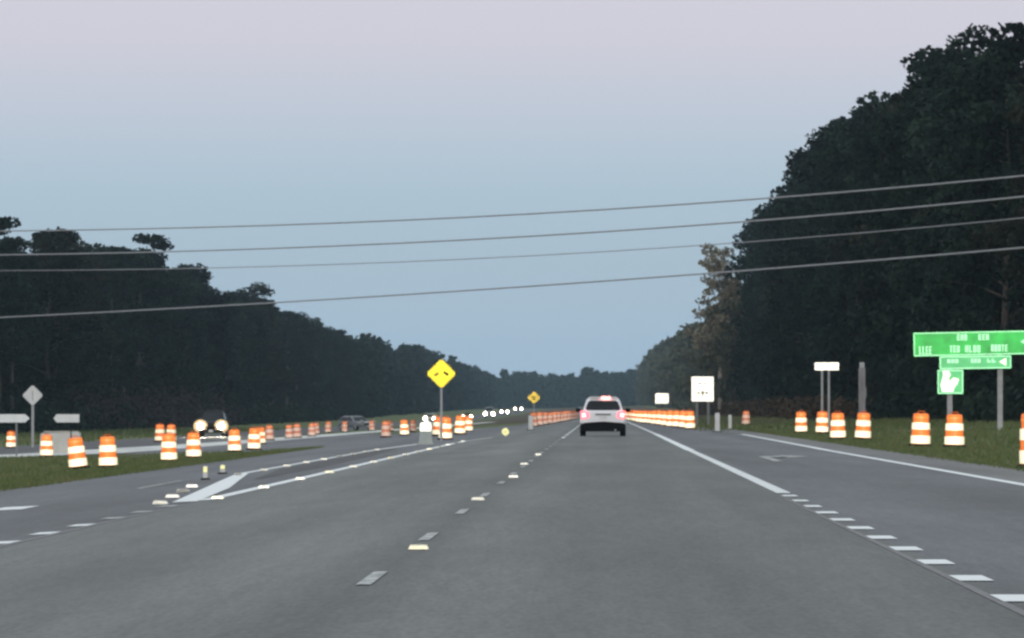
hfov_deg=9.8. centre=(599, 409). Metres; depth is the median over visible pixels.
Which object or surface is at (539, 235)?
overhead wire
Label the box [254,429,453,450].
crossover road
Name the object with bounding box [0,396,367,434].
undergrowth
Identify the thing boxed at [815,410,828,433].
traffic drum
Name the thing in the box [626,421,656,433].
road marking
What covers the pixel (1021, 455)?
traffic drum
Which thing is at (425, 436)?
channelizer
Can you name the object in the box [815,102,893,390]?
broadleaf tree
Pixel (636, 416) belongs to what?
traffic drum
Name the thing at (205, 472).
delineator post
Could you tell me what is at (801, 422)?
traffic drum
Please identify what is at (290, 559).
road
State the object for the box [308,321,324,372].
pine tree
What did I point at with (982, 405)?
undergrowth
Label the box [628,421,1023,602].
turn lane road
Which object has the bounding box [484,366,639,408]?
woods
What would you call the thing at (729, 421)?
delineator post
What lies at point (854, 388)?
broadleaf tree
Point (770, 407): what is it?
undergrowth
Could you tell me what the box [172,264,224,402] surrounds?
broadleaf tree
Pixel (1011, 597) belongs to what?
road marking
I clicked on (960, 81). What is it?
broadleaf tree
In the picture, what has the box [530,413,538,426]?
traffic drum
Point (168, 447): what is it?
traffic drum
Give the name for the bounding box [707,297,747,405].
broadleaf tree
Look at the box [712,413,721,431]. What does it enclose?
delineator post
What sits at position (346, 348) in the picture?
broadleaf tree
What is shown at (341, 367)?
broadleaf tree
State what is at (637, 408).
dry verge
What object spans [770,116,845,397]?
broadleaf tree
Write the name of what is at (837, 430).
traffic drum
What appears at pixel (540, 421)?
traffic drum
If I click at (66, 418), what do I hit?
arrow plate
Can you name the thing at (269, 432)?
traffic drum
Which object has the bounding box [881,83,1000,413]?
broadleaf tree
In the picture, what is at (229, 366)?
broadleaf tree
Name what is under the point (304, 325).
pine tree
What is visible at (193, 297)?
broadleaf tree
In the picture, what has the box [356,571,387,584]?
road marking
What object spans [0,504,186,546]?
tar seam road
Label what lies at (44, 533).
road marking
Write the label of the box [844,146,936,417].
broadleaf tree
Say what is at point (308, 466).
dark patch road
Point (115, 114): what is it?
sky
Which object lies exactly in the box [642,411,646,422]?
traffic drum
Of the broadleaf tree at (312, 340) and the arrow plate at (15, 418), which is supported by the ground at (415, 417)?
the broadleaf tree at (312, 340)
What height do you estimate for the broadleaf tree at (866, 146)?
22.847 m
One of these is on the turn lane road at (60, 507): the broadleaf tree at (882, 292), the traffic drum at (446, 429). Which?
the traffic drum at (446, 429)
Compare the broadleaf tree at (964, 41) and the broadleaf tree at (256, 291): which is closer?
the broadleaf tree at (964, 41)
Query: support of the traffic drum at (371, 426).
on the ground at (415, 417)
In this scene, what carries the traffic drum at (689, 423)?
on the turn lane road at (968, 525)
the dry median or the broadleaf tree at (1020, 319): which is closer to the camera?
the broadleaf tree at (1020, 319)
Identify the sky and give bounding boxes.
[0,0,1023,377]
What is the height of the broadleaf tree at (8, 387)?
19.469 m
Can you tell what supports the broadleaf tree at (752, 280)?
on the ground at (415, 417)
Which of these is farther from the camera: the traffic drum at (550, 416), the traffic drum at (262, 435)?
the traffic drum at (550, 416)
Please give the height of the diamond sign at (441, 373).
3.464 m
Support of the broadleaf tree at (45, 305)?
on the ground at (415, 417)
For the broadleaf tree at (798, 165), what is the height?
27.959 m
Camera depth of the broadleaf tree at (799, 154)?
612.48 m
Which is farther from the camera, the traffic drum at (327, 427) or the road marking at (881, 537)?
the traffic drum at (327, 427)
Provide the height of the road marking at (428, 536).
0.002 m
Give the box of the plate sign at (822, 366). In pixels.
[814,362,838,430]
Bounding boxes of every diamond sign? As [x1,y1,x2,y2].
[23,385,42,446]
[427,359,455,440]
[528,392,539,403]
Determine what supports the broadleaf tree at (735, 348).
on the ground at (415, 417)
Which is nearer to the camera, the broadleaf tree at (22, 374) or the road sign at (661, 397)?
the road sign at (661, 397)
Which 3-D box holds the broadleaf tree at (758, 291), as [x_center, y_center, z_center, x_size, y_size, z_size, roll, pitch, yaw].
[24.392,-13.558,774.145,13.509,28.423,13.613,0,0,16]
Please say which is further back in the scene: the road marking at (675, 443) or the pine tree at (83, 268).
the pine tree at (83, 268)
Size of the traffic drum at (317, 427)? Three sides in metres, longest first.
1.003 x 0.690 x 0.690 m
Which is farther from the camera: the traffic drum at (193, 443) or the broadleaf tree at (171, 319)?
the broadleaf tree at (171, 319)
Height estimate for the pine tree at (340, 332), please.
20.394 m
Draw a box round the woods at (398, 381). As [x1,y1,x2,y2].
[343,333,498,417]
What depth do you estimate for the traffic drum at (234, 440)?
259.20 m
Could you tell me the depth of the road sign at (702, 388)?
399.99 m
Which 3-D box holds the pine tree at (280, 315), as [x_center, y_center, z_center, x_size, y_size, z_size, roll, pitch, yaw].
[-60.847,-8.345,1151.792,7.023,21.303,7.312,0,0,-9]
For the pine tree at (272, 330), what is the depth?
1048.48 m
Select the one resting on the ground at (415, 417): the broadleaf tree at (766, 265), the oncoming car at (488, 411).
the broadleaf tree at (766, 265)
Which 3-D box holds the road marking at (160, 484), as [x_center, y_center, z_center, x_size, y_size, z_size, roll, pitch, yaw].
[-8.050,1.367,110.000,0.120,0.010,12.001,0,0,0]
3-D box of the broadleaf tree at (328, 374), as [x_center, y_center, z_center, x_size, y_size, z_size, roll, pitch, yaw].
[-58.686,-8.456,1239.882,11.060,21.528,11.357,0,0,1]
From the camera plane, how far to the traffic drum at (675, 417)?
364.28 m
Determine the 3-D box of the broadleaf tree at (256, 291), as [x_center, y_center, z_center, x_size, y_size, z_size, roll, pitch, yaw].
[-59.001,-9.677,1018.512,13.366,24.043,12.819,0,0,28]
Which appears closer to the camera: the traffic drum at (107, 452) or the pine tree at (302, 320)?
the traffic drum at (107, 452)
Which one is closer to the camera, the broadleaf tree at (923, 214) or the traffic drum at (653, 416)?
the broadleaf tree at (923, 214)
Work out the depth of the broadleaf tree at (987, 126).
333.60 m
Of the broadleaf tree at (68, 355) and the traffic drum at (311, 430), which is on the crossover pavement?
the traffic drum at (311, 430)
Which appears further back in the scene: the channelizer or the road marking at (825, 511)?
the channelizer
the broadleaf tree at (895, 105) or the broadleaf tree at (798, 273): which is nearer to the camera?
the broadleaf tree at (895, 105)
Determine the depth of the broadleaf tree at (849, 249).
453.94 m
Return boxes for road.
[0,408,583,544]
[0,409,539,454]
[0,410,582,637]
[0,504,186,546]
[87,433,397,458]
[210,447,439,500]
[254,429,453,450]
[256,448,396,478]
[293,422,1023,637]
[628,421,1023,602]
[778,495,1023,615]
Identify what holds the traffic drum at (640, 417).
on the turn lane road at (968, 525)
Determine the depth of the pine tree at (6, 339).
574.94 m
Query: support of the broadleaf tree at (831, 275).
on the ground at (415, 417)
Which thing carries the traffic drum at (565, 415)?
on the road at (290, 559)
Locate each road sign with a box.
[655,393,668,402]
[691,376,713,423]
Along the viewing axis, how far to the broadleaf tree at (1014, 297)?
324.94 m
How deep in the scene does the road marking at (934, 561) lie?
42.24 m
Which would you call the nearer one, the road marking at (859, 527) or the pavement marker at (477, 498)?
the road marking at (859, 527)
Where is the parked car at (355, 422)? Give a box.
[337,416,376,429]
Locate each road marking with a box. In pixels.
[0,506,35,509]
[0,540,20,543]
[30,531,60,534]
[66,523,96,526]
[103,516,127,518]
[135,480,182,488]
[174,473,247,501]
[201,442,459,499]
[244,450,373,472]
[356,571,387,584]
[418,533,437,539]
[455,509,468,513]
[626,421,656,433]
[654,434,692,449]
[687,450,789,492]
[741,434,811,446]
[758,455,803,460]
[803,505,821,506]
[815,511,836,512]
[825,450,1023,485]
[829,518,855,520]
[846,526,873,528]
[867,536,896,538]
[888,546,922,549]
[916,559,954,563]
[949,575,993,580]
[989,594,1023,600]
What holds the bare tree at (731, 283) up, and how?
on the ground at (415, 417)
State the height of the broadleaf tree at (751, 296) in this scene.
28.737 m
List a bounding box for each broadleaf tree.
[0,294,28,408]
[1,231,101,414]
[1,276,50,414]
[16,251,88,410]
[56,237,109,396]
[57,248,120,413]
[80,256,122,408]
[86,242,143,396]
[86,259,118,392]
[112,247,187,420]
[133,262,187,416]
[140,266,186,391]
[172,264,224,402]
[173,278,218,404]
[175,263,238,401]
[175,266,224,398]
[184,279,223,402]
[206,285,237,406]
[226,290,276,406]
[236,282,298,416]
[270,310,289,400]
[294,311,317,402]
[305,322,324,408]
[306,317,341,404]
[323,326,347,406]
[330,337,352,408]
[331,333,353,407]
[338,340,367,406]
[694,302,723,405]
[697,283,742,410]
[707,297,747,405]
[723,203,768,398]
[723,215,765,401]
[730,198,775,397]
[736,242,769,401]
[739,210,771,339]
[739,234,767,395]
[740,206,775,386]
[740,225,780,376]
[743,209,779,400]
[743,214,776,401]
[753,138,814,400]
[753,193,805,401]
[758,150,806,371]
[759,223,773,362]
[767,185,814,400]
[768,112,852,396]
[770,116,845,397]
[772,126,833,393]
[780,147,825,396]
[795,121,858,371]
[799,128,847,392]
[803,113,880,393]
[804,90,896,400]
[805,180,849,362]
[810,109,879,386]
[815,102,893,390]
[821,122,891,381]
[829,157,872,389]
[832,87,910,363]
[834,127,876,400]
[837,46,1009,409]
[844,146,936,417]
[848,103,904,345]
[850,77,927,402]
[854,80,917,378]
[857,81,927,391]
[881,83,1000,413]
[882,23,1015,397]
[898,83,1023,390]
[900,46,1023,413]
[912,65,974,322]
[922,21,1023,380]
[924,81,1022,399]
[968,73,1023,381]
[989,127,1023,330]
[1014,290,1023,328]
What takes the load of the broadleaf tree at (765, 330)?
on the ground at (415, 417)
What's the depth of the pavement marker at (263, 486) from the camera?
94.93 m
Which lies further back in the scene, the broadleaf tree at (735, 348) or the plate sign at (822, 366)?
the broadleaf tree at (735, 348)
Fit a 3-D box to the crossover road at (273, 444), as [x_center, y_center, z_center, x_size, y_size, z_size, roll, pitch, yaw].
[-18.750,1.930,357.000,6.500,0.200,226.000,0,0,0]
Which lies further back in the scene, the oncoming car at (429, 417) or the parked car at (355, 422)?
the oncoming car at (429, 417)
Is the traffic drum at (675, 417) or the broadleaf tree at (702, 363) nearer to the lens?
the traffic drum at (675, 417)
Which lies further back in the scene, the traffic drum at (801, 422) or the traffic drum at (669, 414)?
the traffic drum at (669, 414)
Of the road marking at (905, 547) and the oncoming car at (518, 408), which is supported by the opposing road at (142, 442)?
the oncoming car at (518, 408)
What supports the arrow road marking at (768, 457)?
on the turn lane road at (968, 525)
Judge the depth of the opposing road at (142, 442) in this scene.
424.94 m
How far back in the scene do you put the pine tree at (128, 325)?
733.21 m
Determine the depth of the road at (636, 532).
40.14 m
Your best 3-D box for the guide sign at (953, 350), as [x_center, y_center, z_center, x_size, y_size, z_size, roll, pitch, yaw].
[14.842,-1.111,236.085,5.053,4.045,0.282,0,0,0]
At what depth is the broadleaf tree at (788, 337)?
551.33 m
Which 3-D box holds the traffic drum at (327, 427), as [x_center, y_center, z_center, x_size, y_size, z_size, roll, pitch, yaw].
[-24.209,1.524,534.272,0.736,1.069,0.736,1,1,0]
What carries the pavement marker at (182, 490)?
on the turn lane road at (60, 507)
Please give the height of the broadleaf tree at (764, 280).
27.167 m
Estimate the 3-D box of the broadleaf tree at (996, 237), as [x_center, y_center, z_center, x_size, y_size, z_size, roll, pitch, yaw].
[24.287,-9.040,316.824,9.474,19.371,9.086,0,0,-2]
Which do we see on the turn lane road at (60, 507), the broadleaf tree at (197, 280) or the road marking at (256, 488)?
the road marking at (256, 488)
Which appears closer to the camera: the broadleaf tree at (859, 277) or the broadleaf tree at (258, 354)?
the broadleaf tree at (859, 277)
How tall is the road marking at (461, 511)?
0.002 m
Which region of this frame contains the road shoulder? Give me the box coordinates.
[698,427,1023,482]
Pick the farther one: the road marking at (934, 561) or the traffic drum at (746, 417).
the traffic drum at (746, 417)
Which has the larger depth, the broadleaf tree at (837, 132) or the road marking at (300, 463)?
the broadleaf tree at (837, 132)
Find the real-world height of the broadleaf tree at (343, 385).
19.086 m
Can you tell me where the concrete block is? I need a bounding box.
[39,431,80,452]
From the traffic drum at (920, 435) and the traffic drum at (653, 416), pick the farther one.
the traffic drum at (653, 416)
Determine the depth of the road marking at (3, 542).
57.00 m
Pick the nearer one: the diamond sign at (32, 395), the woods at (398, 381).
the diamond sign at (32, 395)
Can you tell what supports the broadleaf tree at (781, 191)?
on the ground at (415, 417)
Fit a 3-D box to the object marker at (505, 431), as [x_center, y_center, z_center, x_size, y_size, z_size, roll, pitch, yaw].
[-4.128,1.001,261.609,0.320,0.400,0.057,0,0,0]
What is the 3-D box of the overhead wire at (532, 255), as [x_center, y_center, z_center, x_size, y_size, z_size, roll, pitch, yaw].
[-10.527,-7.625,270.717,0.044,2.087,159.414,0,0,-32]
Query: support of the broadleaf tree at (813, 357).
on the ground at (415, 417)
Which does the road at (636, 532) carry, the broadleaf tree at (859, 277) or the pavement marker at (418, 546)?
the pavement marker at (418, 546)
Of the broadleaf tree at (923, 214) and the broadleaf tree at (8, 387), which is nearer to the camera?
the broadleaf tree at (923, 214)
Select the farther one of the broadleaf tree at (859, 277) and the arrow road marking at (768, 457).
the broadleaf tree at (859, 277)
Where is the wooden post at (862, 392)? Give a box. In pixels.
[859,362,866,412]
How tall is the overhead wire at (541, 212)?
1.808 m
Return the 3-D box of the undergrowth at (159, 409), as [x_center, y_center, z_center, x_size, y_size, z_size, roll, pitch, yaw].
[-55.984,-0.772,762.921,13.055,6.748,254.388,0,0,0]
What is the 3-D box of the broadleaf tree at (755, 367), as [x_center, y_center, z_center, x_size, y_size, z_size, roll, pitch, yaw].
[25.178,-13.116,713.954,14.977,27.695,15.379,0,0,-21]
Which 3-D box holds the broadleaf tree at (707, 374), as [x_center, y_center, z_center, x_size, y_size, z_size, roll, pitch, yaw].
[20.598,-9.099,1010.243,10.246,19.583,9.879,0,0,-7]
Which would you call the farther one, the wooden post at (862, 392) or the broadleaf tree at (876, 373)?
the broadleaf tree at (876, 373)
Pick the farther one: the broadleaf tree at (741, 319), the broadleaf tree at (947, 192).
the broadleaf tree at (741, 319)
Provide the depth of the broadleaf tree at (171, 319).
776.08 m
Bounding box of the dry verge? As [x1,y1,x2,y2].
[622,406,815,424]
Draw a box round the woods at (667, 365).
[631,319,717,411]
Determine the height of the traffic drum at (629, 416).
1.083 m
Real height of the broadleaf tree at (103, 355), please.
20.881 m
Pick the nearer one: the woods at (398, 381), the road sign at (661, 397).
the road sign at (661, 397)
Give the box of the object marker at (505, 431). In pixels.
[502,428,508,436]
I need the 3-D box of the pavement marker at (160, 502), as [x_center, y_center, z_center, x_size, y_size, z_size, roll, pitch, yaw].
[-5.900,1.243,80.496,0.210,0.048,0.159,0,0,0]
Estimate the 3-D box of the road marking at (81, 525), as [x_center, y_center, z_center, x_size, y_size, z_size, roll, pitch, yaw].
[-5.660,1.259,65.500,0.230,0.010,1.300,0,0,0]
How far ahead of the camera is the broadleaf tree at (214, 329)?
868.32 m
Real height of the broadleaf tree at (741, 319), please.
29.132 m
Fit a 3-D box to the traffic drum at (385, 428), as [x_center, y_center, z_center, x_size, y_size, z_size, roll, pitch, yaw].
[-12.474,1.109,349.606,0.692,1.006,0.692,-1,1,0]
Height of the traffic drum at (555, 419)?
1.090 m
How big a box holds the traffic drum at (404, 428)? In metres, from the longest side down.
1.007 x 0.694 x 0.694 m
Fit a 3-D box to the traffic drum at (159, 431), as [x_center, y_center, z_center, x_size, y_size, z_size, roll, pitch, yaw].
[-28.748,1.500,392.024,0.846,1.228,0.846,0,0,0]
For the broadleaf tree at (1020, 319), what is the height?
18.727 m
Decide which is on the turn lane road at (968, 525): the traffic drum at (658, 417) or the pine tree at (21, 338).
the traffic drum at (658, 417)
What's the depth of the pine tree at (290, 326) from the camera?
1119.37 m
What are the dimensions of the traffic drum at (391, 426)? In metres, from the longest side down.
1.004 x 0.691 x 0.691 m
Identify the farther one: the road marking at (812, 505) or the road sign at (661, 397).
the road sign at (661, 397)
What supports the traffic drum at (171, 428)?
on the opposing road at (142, 442)
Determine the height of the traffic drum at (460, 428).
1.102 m
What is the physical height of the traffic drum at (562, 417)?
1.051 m
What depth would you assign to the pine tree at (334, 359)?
1303.10 m
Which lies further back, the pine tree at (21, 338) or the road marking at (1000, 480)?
the pine tree at (21, 338)
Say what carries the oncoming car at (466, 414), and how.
on the opposing road at (142, 442)
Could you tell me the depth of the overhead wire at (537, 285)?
257.24 m
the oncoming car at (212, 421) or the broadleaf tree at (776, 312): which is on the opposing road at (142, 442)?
the oncoming car at (212, 421)
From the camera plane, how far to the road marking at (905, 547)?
46.53 m
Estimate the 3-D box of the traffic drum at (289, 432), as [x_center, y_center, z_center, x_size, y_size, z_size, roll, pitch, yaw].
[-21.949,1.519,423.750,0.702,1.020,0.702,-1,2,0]
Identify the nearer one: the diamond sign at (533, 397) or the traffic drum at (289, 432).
the traffic drum at (289, 432)
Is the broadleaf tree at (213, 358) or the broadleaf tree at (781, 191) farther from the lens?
the broadleaf tree at (213, 358)
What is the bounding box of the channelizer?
[418,421,433,443]
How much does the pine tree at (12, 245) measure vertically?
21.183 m
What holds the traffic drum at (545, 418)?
on the road at (290, 559)
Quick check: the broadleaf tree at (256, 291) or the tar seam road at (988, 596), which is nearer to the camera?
the tar seam road at (988, 596)
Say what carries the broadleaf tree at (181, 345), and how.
on the ground at (415, 417)
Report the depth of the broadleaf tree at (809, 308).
541.64 m
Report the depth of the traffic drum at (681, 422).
346.77 m
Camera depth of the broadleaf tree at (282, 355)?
1091.58 m
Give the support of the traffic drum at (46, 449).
on the ground at (415, 417)
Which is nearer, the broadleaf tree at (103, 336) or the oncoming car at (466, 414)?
the broadleaf tree at (103, 336)
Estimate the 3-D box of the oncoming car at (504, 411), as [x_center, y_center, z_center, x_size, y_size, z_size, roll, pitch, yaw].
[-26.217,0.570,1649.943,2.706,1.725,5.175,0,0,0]
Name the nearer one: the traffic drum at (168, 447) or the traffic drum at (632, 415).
the traffic drum at (168, 447)
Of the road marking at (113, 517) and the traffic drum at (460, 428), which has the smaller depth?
the road marking at (113, 517)
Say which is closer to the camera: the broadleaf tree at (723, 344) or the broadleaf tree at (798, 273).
the broadleaf tree at (798, 273)
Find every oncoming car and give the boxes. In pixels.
[194,410,228,436]
[422,413,437,421]
[461,413,473,419]
[483,407,495,417]
[500,409,508,414]
[513,405,523,411]
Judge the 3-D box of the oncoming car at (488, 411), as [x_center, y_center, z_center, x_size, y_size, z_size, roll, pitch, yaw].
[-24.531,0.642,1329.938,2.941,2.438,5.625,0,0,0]
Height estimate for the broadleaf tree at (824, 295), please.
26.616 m
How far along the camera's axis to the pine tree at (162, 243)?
776.74 m
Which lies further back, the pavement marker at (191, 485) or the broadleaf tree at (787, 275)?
the broadleaf tree at (787, 275)
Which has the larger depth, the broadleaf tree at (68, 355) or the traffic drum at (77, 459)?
the broadleaf tree at (68, 355)
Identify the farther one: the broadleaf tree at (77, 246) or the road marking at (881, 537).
the broadleaf tree at (77, 246)
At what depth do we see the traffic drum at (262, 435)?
339.84 m
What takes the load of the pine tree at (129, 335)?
on the ground at (415, 417)
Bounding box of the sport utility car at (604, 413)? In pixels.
[576,396,629,435]
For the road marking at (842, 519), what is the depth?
58.40 m
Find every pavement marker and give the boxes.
[152,501,167,503]
[165,494,179,497]
[176,489,189,491]
[186,484,197,486]
[211,496,223,498]
[258,485,269,487]
[408,545,428,548]
[471,497,483,499]
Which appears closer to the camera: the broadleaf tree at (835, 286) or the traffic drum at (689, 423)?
the traffic drum at (689, 423)
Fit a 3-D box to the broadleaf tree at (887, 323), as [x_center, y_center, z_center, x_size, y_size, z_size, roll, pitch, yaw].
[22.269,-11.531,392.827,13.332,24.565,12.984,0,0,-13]
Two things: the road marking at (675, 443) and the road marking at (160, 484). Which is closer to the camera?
the road marking at (160, 484)
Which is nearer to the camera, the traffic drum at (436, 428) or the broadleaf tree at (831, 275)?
the traffic drum at (436, 428)
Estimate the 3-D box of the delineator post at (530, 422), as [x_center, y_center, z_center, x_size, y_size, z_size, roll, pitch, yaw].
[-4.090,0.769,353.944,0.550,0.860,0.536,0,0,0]
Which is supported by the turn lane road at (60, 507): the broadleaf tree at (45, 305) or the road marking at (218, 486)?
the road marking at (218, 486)
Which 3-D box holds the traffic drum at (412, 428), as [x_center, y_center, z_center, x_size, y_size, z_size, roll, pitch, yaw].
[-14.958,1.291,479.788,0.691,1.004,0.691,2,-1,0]
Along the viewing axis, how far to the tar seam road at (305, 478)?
104.18 m
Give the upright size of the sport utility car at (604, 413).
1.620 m
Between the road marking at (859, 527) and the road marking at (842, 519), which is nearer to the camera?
the road marking at (859, 527)
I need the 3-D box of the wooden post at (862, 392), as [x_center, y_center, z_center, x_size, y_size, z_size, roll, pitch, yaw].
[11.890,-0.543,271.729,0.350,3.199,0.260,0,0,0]
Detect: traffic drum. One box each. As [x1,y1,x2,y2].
[5,430,15,447]
[38,433,53,456]
[68,435,89,469]
[97,434,117,467]
[154,423,164,441]
[159,432,177,460]
[167,424,177,441]
[185,431,200,457]
[228,428,241,451]
[246,427,261,449]
[258,426,266,443]
[265,424,274,440]
[285,424,293,437]
[293,423,302,437]
[308,422,315,435]
[315,422,319,434]
[324,421,331,432]
[341,422,347,431]
[368,420,375,430]
[380,420,391,436]
[389,421,393,431]
[399,419,409,435]
[409,420,416,431]
[432,415,439,435]
[437,416,452,439]
[453,414,466,434]
[465,415,473,430]
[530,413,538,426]
[537,411,543,425]
[543,411,549,424]
[548,412,553,423]
[552,411,557,422]
[557,412,560,421]
[560,411,564,421]
[563,410,567,420]
[627,410,631,420]
[630,410,635,421]
[634,411,638,421]
[637,411,641,422]
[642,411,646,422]
[645,410,651,423]
[650,411,655,423]
[654,409,661,424]
[659,411,665,425]
[665,409,672,426]
[671,410,679,426]
[677,411,685,427]
[683,410,696,428]
[742,410,749,424]
[794,410,808,432]
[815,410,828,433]
[829,411,846,439]
[854,411,871,439]
[909,411,931,446]
[943,412,966,447]
[1016,413,1023,468]
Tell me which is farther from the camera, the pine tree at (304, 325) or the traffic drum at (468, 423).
the pine tree at (304, 325)
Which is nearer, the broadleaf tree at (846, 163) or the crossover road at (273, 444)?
the crossover road at (273, 444)
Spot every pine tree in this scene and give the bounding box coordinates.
[0,216,54,409]
[0,251,39,412]
[0,257,14,348]
[27,226,101,390]
[90,245,147,384]
[112,259,147,353]
[118,246,155,405]
[132,233,187,343]
[260,299,287,405]
[278,311,301,371]
[281,311,311,404]
[287,315,305,406]
[293,321,314,405]
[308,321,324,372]
[322,328,338,377]
[335,329,362,377]
[789,118,846,288]
[905,69,976,254]
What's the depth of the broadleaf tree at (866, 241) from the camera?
428.78 m
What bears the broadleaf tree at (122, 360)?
on the ground at (415, 417)
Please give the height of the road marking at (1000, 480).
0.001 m
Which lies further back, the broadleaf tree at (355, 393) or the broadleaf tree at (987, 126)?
the broadleaf tree at (355, 393)
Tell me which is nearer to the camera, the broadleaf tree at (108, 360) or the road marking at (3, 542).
the road marking at (3, 542)
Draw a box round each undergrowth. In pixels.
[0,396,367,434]
[59,381,250,430]
[695,394,879,420]
[741,354,1023,422]
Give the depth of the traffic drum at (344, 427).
546.63 m
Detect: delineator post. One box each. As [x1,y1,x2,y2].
[200,466,209,479]
[218,465,227,473]
[527,415,533,429]
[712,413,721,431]
[728,415,731,428]
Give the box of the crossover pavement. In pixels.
[0,422,490,456]
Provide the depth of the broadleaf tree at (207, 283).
872.82 m
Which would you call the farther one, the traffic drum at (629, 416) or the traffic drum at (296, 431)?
the traffic drum at (629, 416)
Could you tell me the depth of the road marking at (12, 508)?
83.73 m
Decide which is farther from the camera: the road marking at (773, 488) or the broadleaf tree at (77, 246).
the broadleaf tree at (77, 246)
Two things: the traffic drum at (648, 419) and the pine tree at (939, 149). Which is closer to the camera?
the pine tree at (939, 149)
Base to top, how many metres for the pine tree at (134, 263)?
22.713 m
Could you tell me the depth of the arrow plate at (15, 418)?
269.85 m
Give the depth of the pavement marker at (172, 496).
87.42 m
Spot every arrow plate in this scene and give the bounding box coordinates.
[0,414,29,455]
[53,414,79,437]
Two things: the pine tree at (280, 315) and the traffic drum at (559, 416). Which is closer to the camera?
the traffic drum at (559, 416)
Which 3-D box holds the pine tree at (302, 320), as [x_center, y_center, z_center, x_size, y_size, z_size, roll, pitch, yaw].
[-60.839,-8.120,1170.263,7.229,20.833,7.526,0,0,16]
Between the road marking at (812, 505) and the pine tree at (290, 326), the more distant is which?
the pine tree at (290, 326)
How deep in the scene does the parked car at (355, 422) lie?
603.73 m
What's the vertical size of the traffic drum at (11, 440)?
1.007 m
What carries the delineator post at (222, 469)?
on the turn lane road at (60, 507)
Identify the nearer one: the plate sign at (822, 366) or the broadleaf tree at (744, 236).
the plate sign at (822, 366)
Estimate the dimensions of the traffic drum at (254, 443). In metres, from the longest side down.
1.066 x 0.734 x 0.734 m
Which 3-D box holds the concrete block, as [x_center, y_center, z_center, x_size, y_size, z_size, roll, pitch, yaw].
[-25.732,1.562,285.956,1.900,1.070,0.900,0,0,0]
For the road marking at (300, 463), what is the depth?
149.44 m
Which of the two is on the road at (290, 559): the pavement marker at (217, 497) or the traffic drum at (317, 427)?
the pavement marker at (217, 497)
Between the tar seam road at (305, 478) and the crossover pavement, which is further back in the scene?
the crossover pavement
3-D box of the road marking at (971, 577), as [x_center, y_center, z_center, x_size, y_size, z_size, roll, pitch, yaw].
[2.360,1.069,38.160,0.215,0.001,1.240,0,0,0]
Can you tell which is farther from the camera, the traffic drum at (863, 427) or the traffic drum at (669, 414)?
the traffic drum at (669, 414)
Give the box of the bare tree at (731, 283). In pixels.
[683,243,745,409]
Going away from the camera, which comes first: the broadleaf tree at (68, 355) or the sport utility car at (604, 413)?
the sport utility car at (604, 413)
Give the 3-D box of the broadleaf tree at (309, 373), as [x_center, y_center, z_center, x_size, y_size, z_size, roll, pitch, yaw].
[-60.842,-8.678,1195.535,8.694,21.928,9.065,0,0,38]
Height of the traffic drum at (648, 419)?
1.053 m
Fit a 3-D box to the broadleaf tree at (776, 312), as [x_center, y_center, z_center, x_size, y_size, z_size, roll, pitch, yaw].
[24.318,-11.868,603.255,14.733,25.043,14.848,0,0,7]
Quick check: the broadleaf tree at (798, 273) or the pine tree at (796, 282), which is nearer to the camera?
the pine tree at (796, 282)
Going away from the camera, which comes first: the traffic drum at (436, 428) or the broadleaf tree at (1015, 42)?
the traffic drum at (436, 428)
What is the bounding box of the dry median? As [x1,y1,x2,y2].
[472,407,583,425]
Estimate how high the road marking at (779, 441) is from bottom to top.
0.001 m
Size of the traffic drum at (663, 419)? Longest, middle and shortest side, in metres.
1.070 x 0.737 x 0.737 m
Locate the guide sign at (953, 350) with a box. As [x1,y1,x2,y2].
[913,330,1023,429]
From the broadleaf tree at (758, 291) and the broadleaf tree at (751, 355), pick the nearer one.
the broadleaf tree at (751, 355)
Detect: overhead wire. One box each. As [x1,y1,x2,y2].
[0,175,1023,231]
[0,196,1023,255]
[0,217,1023,270]
[0,247,1023,317]
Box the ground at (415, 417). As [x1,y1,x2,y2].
[0,406,1019,488]
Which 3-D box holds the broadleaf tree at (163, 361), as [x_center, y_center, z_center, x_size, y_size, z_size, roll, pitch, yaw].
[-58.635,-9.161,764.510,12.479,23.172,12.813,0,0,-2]
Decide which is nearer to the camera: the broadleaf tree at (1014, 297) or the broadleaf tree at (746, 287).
the broadleaf tree at (1014, 297)
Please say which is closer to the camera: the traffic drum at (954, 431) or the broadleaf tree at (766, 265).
the traffic drum at (954, 431)

